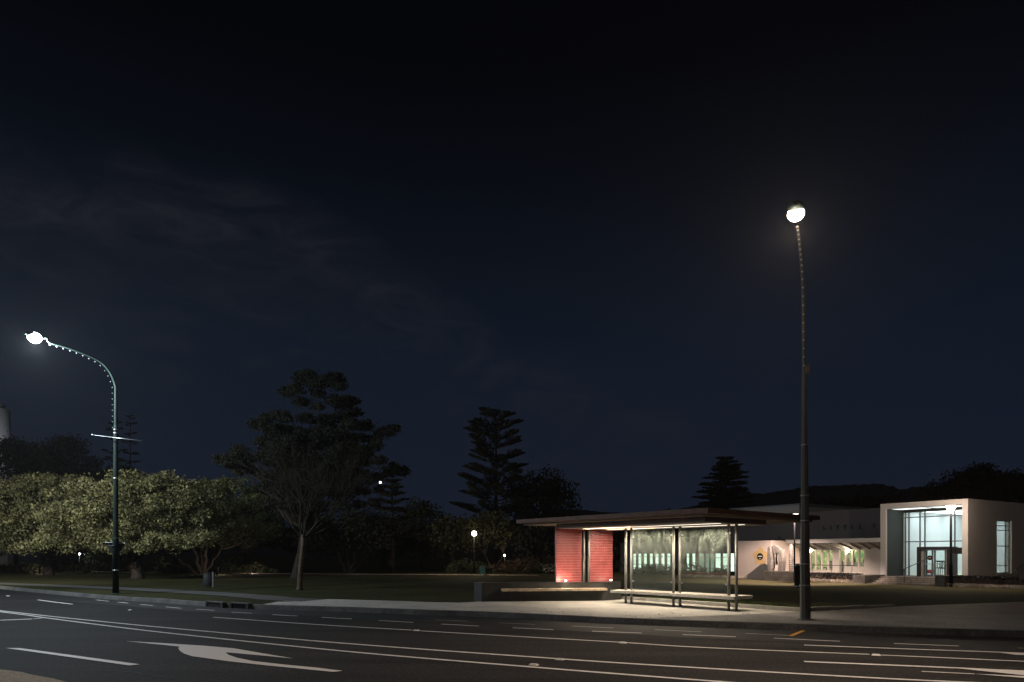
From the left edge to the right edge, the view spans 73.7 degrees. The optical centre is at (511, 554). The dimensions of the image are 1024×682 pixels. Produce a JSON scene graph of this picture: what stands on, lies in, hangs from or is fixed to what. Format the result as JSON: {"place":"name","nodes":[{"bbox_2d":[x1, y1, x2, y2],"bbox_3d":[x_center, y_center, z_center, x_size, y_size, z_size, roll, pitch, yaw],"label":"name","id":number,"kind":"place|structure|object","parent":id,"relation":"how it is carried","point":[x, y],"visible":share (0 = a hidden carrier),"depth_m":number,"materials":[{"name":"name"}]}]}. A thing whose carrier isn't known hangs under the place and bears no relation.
{"place":"outdoors","nodes":[
{"label":"outdoors","id":0,"kind":"place"},
{"bbox_2d":[0,583,321,600],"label":"footpath","id":1,"kind":"structure","parent":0,"point":[263,597],"depth_m":29.71,"materials":[{"name":"concrete"}]},
{"bbox_2d":[7,569,536,575],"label":"park path","id":2,"kind":"structure","parent":0,"point":[290,573],"depth_m":59.54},
{"bbox_2d":[108,555,132,571],"bbox_3d":[-36.346,0.883,63.972,3.434,1.908,1.918,0,0,9],"label":"shrub","id":3,"kind":"object","parent":2,"relation":"on","point":[129,562],"visible":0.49,"depth_m":63.82,"materials":[{"name":"green plant"}]},
{"bbox_2d":[236,560,267,572],"bbox_3d":[-23.643,1.135,61.928,2.904,1.320,1.633,0,0,13],"label":"shrub","id":4,"kind":"object","parent":2,"relation":"on","point":[247,567],"visible":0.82,"depth_m":61.88,"materials":[{"name":"green plant"}]},
{"bbox_2d":[0,594,1023,681],"bbox_3d":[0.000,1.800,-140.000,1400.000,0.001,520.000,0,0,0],"label":"road","id":5,"kind":"structure","parent":0,"point":[165,663],"depth_m":12.33,"materials":[{"name":"asphalt"}]},
{"bbox_2d":[0,669,64,681],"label":"traffic island","id":6,"kind":"structure","parent":5,"relation":"on","point":[10,676],"depth_m":9.74,"materials":[{"name":"concrete"}]},
{"bbox_2d":[10,648,136,664],"bbox_3d":[-7.922,1.791,12.147,4.123,0.001,0.156,0,0,30],"label":"lane marking","id":7,"kind":"object","parent":5,"relation":"on","point":[95,659],"visible":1,"depth_m":11.91,"materials":[{"name":"paint"}]},
{"bbox_2d":[130,641,340,671],"bbox_3d":[-5.287,1.791,12.408,6.469,0.001,0.988,0,0,40],"label":"turn arrow","id":8,"kind":"object","parent":5,"relation":"on","point":[213,652],"visible":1,"depth_m":12.40,"materials":[{"name":"paint"}]},
{"bbox_2d":[215,617,405,629],"bbox_3d":[-5.509,1.792,17.904,7.082,0.001,0.191,0,0,29],"label":"lane line","id":9,"kind":"object","parent":5,"relation":"on","point":[314,624],"visible":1,"depth_m":17.57,"materials":[{"name":"paint"}]},
{"bbox_2d":[0,611,727,681],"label":"lane line","id":10,"kind":"object","parent":5,"relation":"on","point":[393,655],"visible":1,"depth_m":12.04,"materials":[{"name":"paint"}]},
{"bbox_2d":[0,610,963,681],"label":"lane line","id":11,"kind":"object","parent":5,"relation":"on","point":[528,656],"visible":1,"depth_m":11.92,"materials":[{"name":"paint"}]},
{"bbox_2d":[0,586,1023,637],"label":"kerb","id":12,"kind":"structure","parent":5,"relation":"on","point":[856,629],"depth_m":17.92,"materials":[{"name":"concrete"}]},
{"bbox_2d":[205,601,226,607],"bbox_3d":[-10.194,1.705,23.496,1.161,0.210,0.170,0,0,38],"label":"storm drain","id":13,"kind":"object","parent":12,"relation":"in","point":[219,604],"visible":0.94,"depth_m":23.38,"materials":[{"name":"concrete"}]},
{"bbox_2d":[229,602,251,608],"bbox_3d":[-9.104,1.705,22.895,0.937,0.210,0.170,0,0,28],"label":"storm drain","id":14,"kind":"object","parent":12,"relation":"in","point":[240,605],"visible":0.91,"depth_m":22.82,"materials":[{"name":"concrete"}]},
{"bbox_2d":[429,631,869,654],"bbox_3d":[2.089,1.792,14.081,9.406,0.001,0.366,0,0,24],"label":"lane line","id":15,"kind":"object","parent":5,"relation":"on","point":[656,644],"visible":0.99,"depth_m":13.50,"materials":[{"name":"paint"}]},
{"bbox_2d":[804,661,980,668],"bbox_3d":[6.407,1.792,11.017,3.133,0.001,0.156,0,0,18],"label":"lane line","id":16,"kind":"object","parent":5,"relation":"on","point":[884,664],"visible":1,"depth_m":11.16,"materials":[{"name":"paint"}]},
{"bbox_2d":[810,645,1016,652],"bbox_3d":[7.726,1.792,12.969,4.022,0.001,0.145,0,0,18],"label":"lane line","id":17,"kind":"object","parent":5,"relation":"on","point":[916,649],"visible":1,"depth_m":12.93,"materials":[{"name":"paint"}]},
{"bbox_2d":[887,655,1023,661],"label":"lane line","id":18,"kind":"object","parent":5,"relation":"on","point":[956,658],"visible":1,"depth_m":11.86,"materials":[{"name":"paint"}]},
{"bbox_2d":[950,667,1023,674],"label":"chevron marking","id":19,"kind":"object","parent":5,"relation":"on","point":[1019,672],"visible":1,"depth_m":10.56,"materials":[{"name":"paint"}]},
{"bbox_2d":[0,556,1023,629],"bbox_3d":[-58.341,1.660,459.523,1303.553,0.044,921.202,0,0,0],"label":"lawn","id":20,"kind":"structure","parent":0,"point":[323,578],"depth_m":38.05,"materials":[{"name":"green plant"}]},
{"bbox_2d":[0,403,10,443],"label":"white tower","id":21,"kind":"structure","parent":20,"relation":"on","point":[5,420],"depth_m":124.72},
{"bbox_2d":[0,561,33,572],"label":"shrub","id":22,"kind":"object","parent":20,"relation":"on","point":[4,567],"visible":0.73,"depth_m":61.79,"materials":[{"name":"green plant"}]},
{"bbox_2d":[0,465,39,563],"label":"white building","id":23,"kind":"structure","parent":20,"relation":"on","point":[30,558],"depth_m":121.06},
{"bbox_2d":[10,560,42,572],"bbox_3d":[-43.155,1.098,60.767,2.604,1.279,1.754,0,0,22],"label":"shrub","id":24,"kind":"object","parent":20,"relation":"on","point":[25,566],"visible":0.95,"depth_m":60.78,"materials":[{"name":"green plant"}]},
{"bbox_2d":[0,431,53,565],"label":"park tree","id":25,"kind":"object","parent":20,"relation":"on","point":[13,458],"visible":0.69,"depth_m":88.85,"materials":[{"name":"green plant"}]},
{"bbox_2d":[0,477,70,570],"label":"broadleaf tree","id":26,"kind":"object","parent":20,"relation":"on","point":[55,569],"visible":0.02,"depth_m":70.68,"materials":[{"name":"green plant"}]},
{"bbox_2d":[0,471,127,574],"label":"broadleaf tree","id":27,"kind":"object","parent":20,"relation":"on","point":[16,489],"visible":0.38,"depth_m":53.09,"materials":[{"name":"green plant"}]},
{"bbox_2d":[49,549,83,570],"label":"shrub","id":28,"kind":"object","parent":20,"relation":"on","point":[71,560],"visible":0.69,"depth_m":69.86,"materials":[{"name":"green plant"}]},
{"bbox_2d":[27,432,108,567],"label":"park tree","id":29,"kind":"object","parent":20,"relation":"on","point":[61,455],"visible":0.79,"depth_m":86.68,"materials":[{"name":"green plant"}]},
{"bbox_2d":[24,331,140,594],"bbox_3d":[-17.426,-3.448,27.713,4.034,10.216,1.413,0,0,-41],"label":"street lamp","id":30,"kind":"object","parent":20,"relation":"on","point":[33,337],"visible":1,"depth_m":28.63,"materials":[{"name":"metal"}]},
{"bbox_2d":[105,542,124,552],"bbox_3d":[-16.789,-0.168,28.735,0.861,0.738,0.322,0,0,0],"label":"give way sign","id":31,"kind":"object","parent":30,"relation":"attached to","point":[110,545],"visible":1,"depth_m":28.88,"materials":[{"name":"metal"}]},
{"bbox_2d":[83,548,111,570],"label":"shrub","id":32,"kind":"object","parent":20,"relation":"on","point":[102,558],"visible":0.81,"depth_m":66.90,"materials":[{"name":"green plant"}]},
{"bbox_2d":[53,522,148,569],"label":"park tree","id":33,"kind":"object","parent":20,"relation":"on","point":[87,550],"visible":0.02,"depth_m":75.75,"materials":[{"name":"green plant"}]},
{"bbox_2d":[100,420,128,471],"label":"norfolk pine","id":34,"kind":"object","parent":20,"relation":"on","point":[119,436],"visible":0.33,"depth_m":94.85,"materials":[{"name":"green plant"}]},
{"bbox_2d":[86,460,149,568],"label":"park tree","id":35,"kind":"object","parent":20,"relation":"on","point":[99,476],"visible":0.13,"depth_m":82.96,"materials":[{"name":"green plant"}]},
{"bbox_2d":[14,468,241,578],"bbox_3d":[-25.942,-2.194,47.110,13.870,7.907,10.987,0,0,0],"label":"broadleaf tree","id":36,"kind":"object","parent":20,"relation":"on","point":[160,503],"visible":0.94,"depth_m":44.70,"materials":[{"name":"green plant"}]},
{"bbox_2d":[118,413,140,561],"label":"norfolk pine","id":37,"kind":"object","parent":20,"relation":"on","point":[130,441],"visible":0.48,"depth_m":97.94,"materials":[{"name":"green plant"}]},
{"bbox_2d":[133,504,232,567],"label":"park tree","id":38,"kind":"object","parent":20,"relation":"on","point":[209,554],"visible":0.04,"depth_m":79.70,"materials":[{"name":"green plant"}]},
{"bbox_2d":[203,572,213,586],"bbox_3d":[-15.653,1.270,35.121,0.449,0.780,0.448,0,0,44],"label":"litter bin","id":39,"kind":"object","parent":20,"relation":"on","point":[208,579],"visible":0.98,"depth_m":34.97,"materials":[{"name":"metal"}]},
{"bbox_2d":[140,475,287,573],"bbox_3d":[-26.060,-2.639,60.223,12.816,8.916,10.036,0,0,0],"label":"broadleaf tree","id":40,"kind":"object","parent":20,"relation":"on","point":[226,487],"visible":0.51,"depth_m":58.62,"materials":[{"name":"green plant"}]},
{"bbox_2d":[220,562,254,572],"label":"shrub","id":41,"kind":"object","parent":20,"relation":"on","point":[229,568],"visible":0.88,"depth_m":61.71,"materials":[{"name":"green plant"}]},
{"bbox_2d":[234,545,265,569],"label":"shrub","id":42,"kind":"object","parent":20,"relation":"on","point":[254,557],"visible":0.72,"depth_m":65.70,"materials":[{"name":"green plant"}]},
{"bbox_2d":[214,499,285,564],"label":"park tree","id":43,"kind":"object","parent":20,"relation":"on","point":[258,544],"visible":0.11,"depth_m":65.61,"materials":[{"name":"green plant"}]},
{"bbox_2d":[256,567,279,572],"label":"shrub","id":44,"kind":"object","parent":20,"relation":"on","point":[269,570],"visible":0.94,"depth_m":60.83,"materials":[{"name":"green plant"}]},
{"bbox_2d":[254,510,349,561],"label":"park tree","id":45,"kind":"object","parent":20,"relation":"on","point":[285,540],"visible":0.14,"depth_m":72.49,"materials":[{"name":"green plant"}]},
{"bbox_2d":[210,368,414,579],"bbox_3d":[-13.713,-5.468,45.744,13.664,14.457,7.938,0,0,0],"label":"dark tree","id":46,"kind":"object","parent":20,"relation":"on","point":[317,438],"visible":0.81,"depth_m":45.09,"materials":[{"name":"green plant"}]},
{"bbox_2d":[233,413,414,589],"bbox_3d":[-8.930,-2.445,32.305,8.688,8.409,4.609,0,0,0],"label":"bare tree","id":47,"kind":"object","parent":20,"relation":"on","point":[303,535],"visible":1,"depth_m":32.11,"materials":[{"name":"grey plant"}]},
{"bbox_2d":[278,508,404,573],"bbox_3d":[-14.355,-1.315,60.510,10.174,6.204,8.698,0,0,30],"label":"park tree","id":48,"kind":"object","parent":20,"relation":"on","point":[360,537],"visible":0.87,"depth_m":58.83,"materials":[{"name":"green plant"}]},
{"bbox_2d":[343,509,426,568],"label":"park tree","id":49,"kind":"object","parent":20,"relation":"on","point":[383,557],"visible":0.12,"depth_m":76.67,"materials":[{"name":"green plant"}]},
{"bbox_2d":[370,478,420,572],"bbox_3d":[-10.753,-2.700,61.783,4.662,8.921,4.090,0,0,19],"label":"norfolk pine","id":50,"kind":"object","parent":20,"relation":"on","point":[398,517],"visible":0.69,"depth_m":61.73,"materials":[{"name":"green plant"}]},
{"bbox_2d":[394,496,451,570],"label":"park tree","id":51,"kind":"object","parent":20,"relation":"on","point":[417,512],"visible":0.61,"depth_m":71.34,"materials":[{"name":"green plant"}]},
{"bbox_2d":[416,514,482,571],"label":"park tree","id":52,"kind":"object","parent":20,"relation":"on","point":[442,540],"visible":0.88,"depth_m":65.35,"materials":[{"name":"green plant"}]},
{"bbox_2d":[443,558,481,573],"bbox_3d":[-4.372,1.012,60.920,3.544,1.618,2.326,0,0,0],"label":"shrub","id":53,"kind":"object","parent":20,"relation":"on","point":[450,567],"visible":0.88,"depth_m":60.79,"materials":[{"name":"green plant"}]},
{"bbox_2d":[464,561,497,572],"bbox_3d":[-2.651,1.122,60.984,3.264,1.175,2.018,0,0,0],"label":"shrub","id":54,"kind":"object","parent":20,"relation":"on","point":[488,567],"visible":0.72,"depth_m":60.78,"materials":[{"name":"green plant"}]},
{"bbox_2d":[453,502,518,572],"bbox_3d":[-2.359,-1.582,63.712,6.270,6.668,7.104,0,0,0],"label":"park tree","id":55,"kind":"object","parent":20,"relation":"on","point":[489,526],"visible":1,"depth_m":62.86,"materials":[{"name":"green plant"}]},
{"bbox_2d":[448,407,546,570],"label":"norfolk pine","id":56,"kind":"object","parent":20,"relation":"on","point":[495,436],"visible":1,"depth_m":68.57,"materials":[{"name":"green plant"}]},
{"bbox_2d":[490,560,534,573],"bbox_3d":[0.000,1.085,60.070,4.114,1.357,1.806,0,0,0],"label":"shrub","id":57,"kind":"object","parent":20,"relation":"on","point":[503,567],"visible":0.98,"depth_m":59.97,"materials":[{"name":"green plant"}]},
{"bbox_2d":[507,556,544,572],"bbox_3d":[1.191,1.106,62.029,4.083,2.357,2.047,0,0,0],"label":"shrub","id":58,"kind":"object","parent":20,"relation":"on","point":[532,561],"visible":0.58,"depth_m":61.95,"materials":[{"name":"green plant"}]},
{"bbox_2d":[507,525,554,572],"bbox_3d":[2.523,-0.787,61.860,5.872,5.094,5.020,0,0,0],"label":"park tree","id":59,"kind":"object","parent":20,"relation":"on","point":[534,545],"visible":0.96,"depth_m":61.46,"materials":[{"name":"green plant"}]},
{"bbox_2d":[521,562,546,573],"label":"shrub","id":60,"kind":"object","parent":20,"relation":"on","point":[536,568],"visible":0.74,"depth_m":61.00,"materials":[{"name":"green plant"}]},
{"bbox_2d":[493,464,585,561],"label":"park tree","id":61,"kind":"object","parent":20,"relation":"on","point":[553,493],"visible":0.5,"depth_m":74.52,"materials":[{"name":"green plant"}]},
{"bbox_2d":[474,581,620,601],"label":"seat wall","id":62,"kind":"structure","parent":20,"relation":"on","point":[538,591],"depth_m":24.25,"materials":[{"name":"concrete"}]},
{"bbox_2d":[541,563,554,573],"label":"flowering shrub","id":63,"kind":"object","parent":20,"relation":"on","point":[551,567],"visible":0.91,"depth_m":58.25,"materials":[{"name":"green plant"}]},
{"bbox_2d":[613,561,642,573],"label":"shrub","id":64,"kind":"object","parent":20,"relation":"on","point":[617,568],"visible":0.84,"depth_m":60.56,"materials":[{"name":"green plant"}]},
{"bbox_2d":[613,530,644,571],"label":"park tree","id":65,"kind":"object","parent":20,"relation":"on","point":[618,537],"visible":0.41,"depth_m":64.98,"materials":[{"name":"green plant"}]},
{"bbox_2d":[639,563,666,574],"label":"shrub","id":66,"kind":"object","parent":20,"relation":"on","point":[651,567],"visible":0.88,"depth_m":57.65,"materials":[{"name":"green plant"}]},
{"bbox_2d":[625,508,698,542],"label":"park tree","id":67,"kind":"object","parent":20,"relation":"on","point":[661,535],"visible":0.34,"depth_m":82.54,"materials":[{"name":"green plant"}]},
{"bbox_2d":[659,564,677,574],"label":"shrub","id":68,"kind":"object","parent":20,"relation":"on","point":[664,567],"visible":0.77,"depth_m":56.58,"materials":[{"name":"green plant"}]},
{"bbox_2d":[676,560,699,575],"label":"shrub","id":69,"kind":"object","parent":20,"relation":"on","point":[683,568],"visible":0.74,"depth_m":53.82,"materials":[{"name":"green plant"}]},
{"bbox_2d":[690,564,709,575],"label":"shrub","id":70,"kind":"object","parent":20,"relation":"on","point":[703,569],"visible":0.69,"depth_m":53.33,"materials":[{"name":"green plant"}]},
{"bbox_2d":[678,571,726,576],"bbox_3d":[14.425,1.446,51.367,0.865,0.389,4.485,0,0,-32],"label":"flower bed","id":71,"kind":"object","parent":20,"relation":"on","point":[720,574],"visible":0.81,"depth_m":51.14,"materials":[{"name":"green plant"}]},
{"bbox_2d":[681,574,749,578],"bbox_3d":[14.379,1.551,49.263,0.746,0.277,6.236,0,0,-32],"label":"flower bed","id":72,"kind":"object","parent":20,"relation":"on","point":[733,577],"visible":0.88,"depth_m":49.05,"materials":[{"name":"white plant"}]},
{"bbox_2d":[687,456,759,553],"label":"conifer","id":73,"kind":"object","parent":20,"relation":"on","point":[720,491],"visible":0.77,"depth_m":84.01,"materials":[{"name":"green plant"}]},
{"bbox_2d":[713,565,734,576],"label":"shrub","id":74,"kind":"object","parent":20,"relation":"on","point":[718,570],"visible":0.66,"depth_m":51.38,"materials":[{"name":"green plant"}]},
{"bbox_2d":[645,595,833,606],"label":"grass","id":75,"kind":"structure","parent":20,"relation":"on","point":[739,601],"depth_m":23.30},
{"bbox_2d":[622,596,894,611],"bbox_3d":[7.486,1.640,22.009,8.897,0.220,3.548,0,0,23],"label":"lawn edging","id":76,"kind":"object","parent":20,"relation":"on","point":[795,609],"visible":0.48,"depth_m":21.20,"materials":[{"name":"concrete"}]},
{"bbox_2d":[763,571,793,581],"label":"plinth","id":77,"kind":"structure","parent":20,"relation":"on","point":[787,576],"depth_m":43.26,"materials":[{"name":"concrete"}]},
{"bbox_2d":[767,544,793,570],"bbox_3d":[17.245,0.185,43.770,0.550,1.730,1.770,0,0,-32],"label":"stone sculpture","id":78,"kind":"object","parent":77,"relation":"on","point":[774,552],"visible":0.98,"depth_m":43.61,"materials":[{"name":"stone"}]},
{"bbox_2d":[810,578,852,582],"bbox_3d":[19.075,1.555,41.312,0.512,0.254,3.022,0,0,-32],"label":"flower bed","id":79,"kind":"object","parent":20,"relation":"on","point":[839,580],"visible":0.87,"depth_m":40.86,"materials":[{"name":"white plant"}]},
{"bbox_2d":[810,572,863,582],"bbox_3d":[19.816,1.372,41.782,1.109,0.655,3.065,0,0,-32],"label":"hedge","id":80,"kind":"object","parent":20,"relation":"on","point":[830,575],"visible":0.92,"depth_m":41.56,"materials":[{"name":"green plant"}]},
{"bbox_2d":[875,490,913,503],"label":"hill tree","id":81,"kind":"object","parent":20,"relation":"on","point":[899,498],"visible":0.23,"depth_m":118.86,"materials":[{"name":"green plant"}]},
{"bbox_2d":[853,574,964,586],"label":"entrance steps","id":82,"kind":"structure","parent":20,"relation":"on","point":[941,580],"depth_m":38.51,"materials":[{"name":"concrete"}]},
{"bbox_2d":[911,479,962,501],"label":"hill tree","id":83,"kind":"object","parent":20,"relation":"on","point":[928,493],"visible":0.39,"depth_m":99.22,"materials":[{"name":"green plant"}]},
{"bbox_2d":[945,505,956,586],"bbox_3d":[22.770,-0.471,35.413,0.520,4.263,0.520,0,0,0],"label":"park lamp","id":84,"kind":"object","parent":20,"relation":"on","point":[951,574],"visible":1,"depth_m":35.36,"materials":[{"name":"black metal"}]},
{"bbox_2d":[929,467,987,499],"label":"hill tree","id":85,"kind":"object","parent":20,"relation":"on","point":[958,483],"visible":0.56,"depth_m":98.43,"materials":[{"name":"green plant"}]},
{"bbox_2d":[946,583,1023,588],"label":"flower bed","id":86,"kind":"object","parent":20,"relation":"on","point":[988,586],"visible":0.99,"depth_m":34.01,"materials":[{"name":"green plant"}]},
{"bbox_2d":[961,461,1015,502],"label":"hill tree","id":87,"kind":"object","parent":20,"relation":"on","point":[979,469],"visible":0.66,"depth_m":98.47,"materials":[{"name":"green plant"}]},
{"bbox_2d":[953,575,1023,588],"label":"hedge","id":88,"kind":"object","parent":20,"relation":"on","point":[993,580],"visible":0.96,"depth_m":34.48,"materials":[{"name":"green plant"}]},
{"bbox_2d":[985,466,1023,502],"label":"hill tree","id":89,"kind":"object","parent":20,"relation":"on","point":[1018,482],"visible":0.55,"depth_m":98.47,"materials":[{"name":"green plant"}]},
{"bbox_2d":[0,589,1023,652],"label":"road shoulder","id":90,"kind":"object","parent":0,"point":[997,644],"visible":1,"depth_m":16.21},
{"bbox_2d":[63,590,1016,638],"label":"leaf litter","id":91,"kind":"object","parent":90,"relation":"on","point":[573,612],"visible":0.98,"depth_m":18.58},
{"bbox_2d":[0,0,1023,529],"label":"sky","id":92,"kind":"structure","parent":0,"point":[570,217],"materials":[{"name":"blue"}]},
{"bbox_2d":[40,483,1018,555],"bbox_3d":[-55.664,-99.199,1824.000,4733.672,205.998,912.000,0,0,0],"label":"hills","id":93,"kind":"structure","parent":0,"point":[824,492],"depth_m":1776.72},
{"bbox_2d":[267,599,794,617],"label":"pavement","id":94,"kind":"structure","parent":0,"point":[636,609],"depth_m":21.32,"materials":[{"name":"concrete"}]},
{"bbox_2d":[516,508,819,610],"bbox_3d":[5.065,0.193,23.326,6.089,2.915,8.091,0,0,-39],"label":"bus shelter","id":95,"kind":"object","parent":94,"relation":"on","point":[600,528],"visible":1,"depth_m":22.16,"materials":[{"name":"red glass"}]},
{"bbox_2d":[610,589,751,599],"bbox_3d":[5.242,1.248,21.788,0.950,0.095,4.810,0,0,-39],"label":"slab bench","id":96,"kind":"object","parent":95,"relation":"attached to","point":[688,594],"visible":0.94,"depth_m":21.20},
{"bbox_2d":[620,499,1023,578],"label":"museum building","id":97,"kind":"structure","parent":0,"point":[987,537],"depth_m":43.26,"materials":[{"name":"paint"}]},
{"bbox_2d":[705,553,708,574],"bbox_3d":[15.614,0.740,54.501,0.080,1.720,0.462,0,0,-32],"label":"window pane","id":98,"kind":"structure","parent":97,"relation":"in","point":[706,555],"depth_m":54.53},
{"bbox_2d":[710,553,713,572],"bbox_3d":[15.882,0.740,54.071,0.080,1.720,0.428,0,0,-32],"label":"window pane","id":99,"kind":"structure","parent":97,"relation":"in","point":[711,555],"depth_m":54.18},
{"bbox_2d":[715,553,720,568],"bbox_3d":[16.188,0.740,53.582,0.080,1.720,0.607,0,0,-32],"label":"window pane","id":100,"kind":"structure","parent":97,"relation":"in","point":[717,556],"depth_m":53.58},
{"bbox_2d":[722,553,726,568],"bbox_3d":[16.557,0.590,52.989,0.080,1.420,0.515,0,0,-32],"label":"window pane","id":101,"kind":"structure","parent":97,"relation":"in","point":[724,556],"depth_m":53.08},
{"bbox_2d":[730,553,734,571],"bbox_3d":[16.933,0.590,52.388,0.080,1.420,0.427,0,0,-32],"label":"window pane","id":102,"kind":"structure","parent":97,"relation":"in","point":[732,556],"depth_m":52.43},
{"bbox_2d":[753,547,766,564],"bbox_3d":[16.917,0.063,46.547,0.044,1.198,1.243,0,0,-32],"label":"wall sign","id":103,"kind":"object","parent":97,"relation":"attached to","point":[760,555],"visible":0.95,"depth_m":46.55,"materials":[{"name":"beige paint"}]},
{"bbox_2d":[810,550,864,569],"bbox_3d":[21.464,0.421,45.130,0.120,1.518,4.049,0,0,-32],"label":"cafe window","id":104,"kind":"structure","parent":97,"relation":"in","point":[828,551],"depth_m":45.51,"materials":[{"name":"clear glass"}]},
{"bbox_2d":[924,550,933,575],"bbox_3d":[24.407,0.486,39.990,0.050,1.528,0.523,0,0,-32],"label":"door","id":105,"kind":"structure","parent":97,"relation":"in","point":[925,574],"depth_m":39.97,"materials":[{"name":"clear glass"}]},
{"bbox_2d":[934,550,945,575],"bbox_3d":[24.746,0.486,39.447,0.050,1.528,0.676,0,0,-32],"label":"door","id":106,"kind":"structure","parent":97,"relation":"in","point":[934,550],"depth_m":39.64,"materials":[{"name":"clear glass"}]},
{"bbox_2d":[997,520,1009,573],"bbox_3d":[28.282,-0.460,39.415,1.832,3.060,0.080,0,0,-32],"label":"window","id":107,"kind":"structure","parent":97,"relation":"in","point":[1003,527],"depth_m":39.54,"materials":[{"name":"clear glass"}]},
{"bbox_2d":[647,602,1023,629],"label":"pavement","id":108,"kind":"structure","parent":0,"point":[1007,615],"depth_m":17.92,"materials":[{"name":"concrete"}]},
{"bbox_2d":[787,199,813,619],"bbox_3d":[6.739,-2.926,15.895,0.398,9.154,3.557,0,0,26],"label":"street lamp","id":109,"kind":"object","parent":108,"relation":"on","point":[795,209],"visible":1,"depth_m":17.23,"materials":[{"name":"metal"}]},
{"bbox_2d":[794,564,799,587],"bbox_3d":[7.418,0.534,17.472,0.370,0.620,0.079,0,0,0],"label":"notice panel","id":110,"kind":"object","parent":109,"relation":"attached to","point":[796,575],"visible":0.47,"depth_m":17.48,"materials":[{"name":"metal"}]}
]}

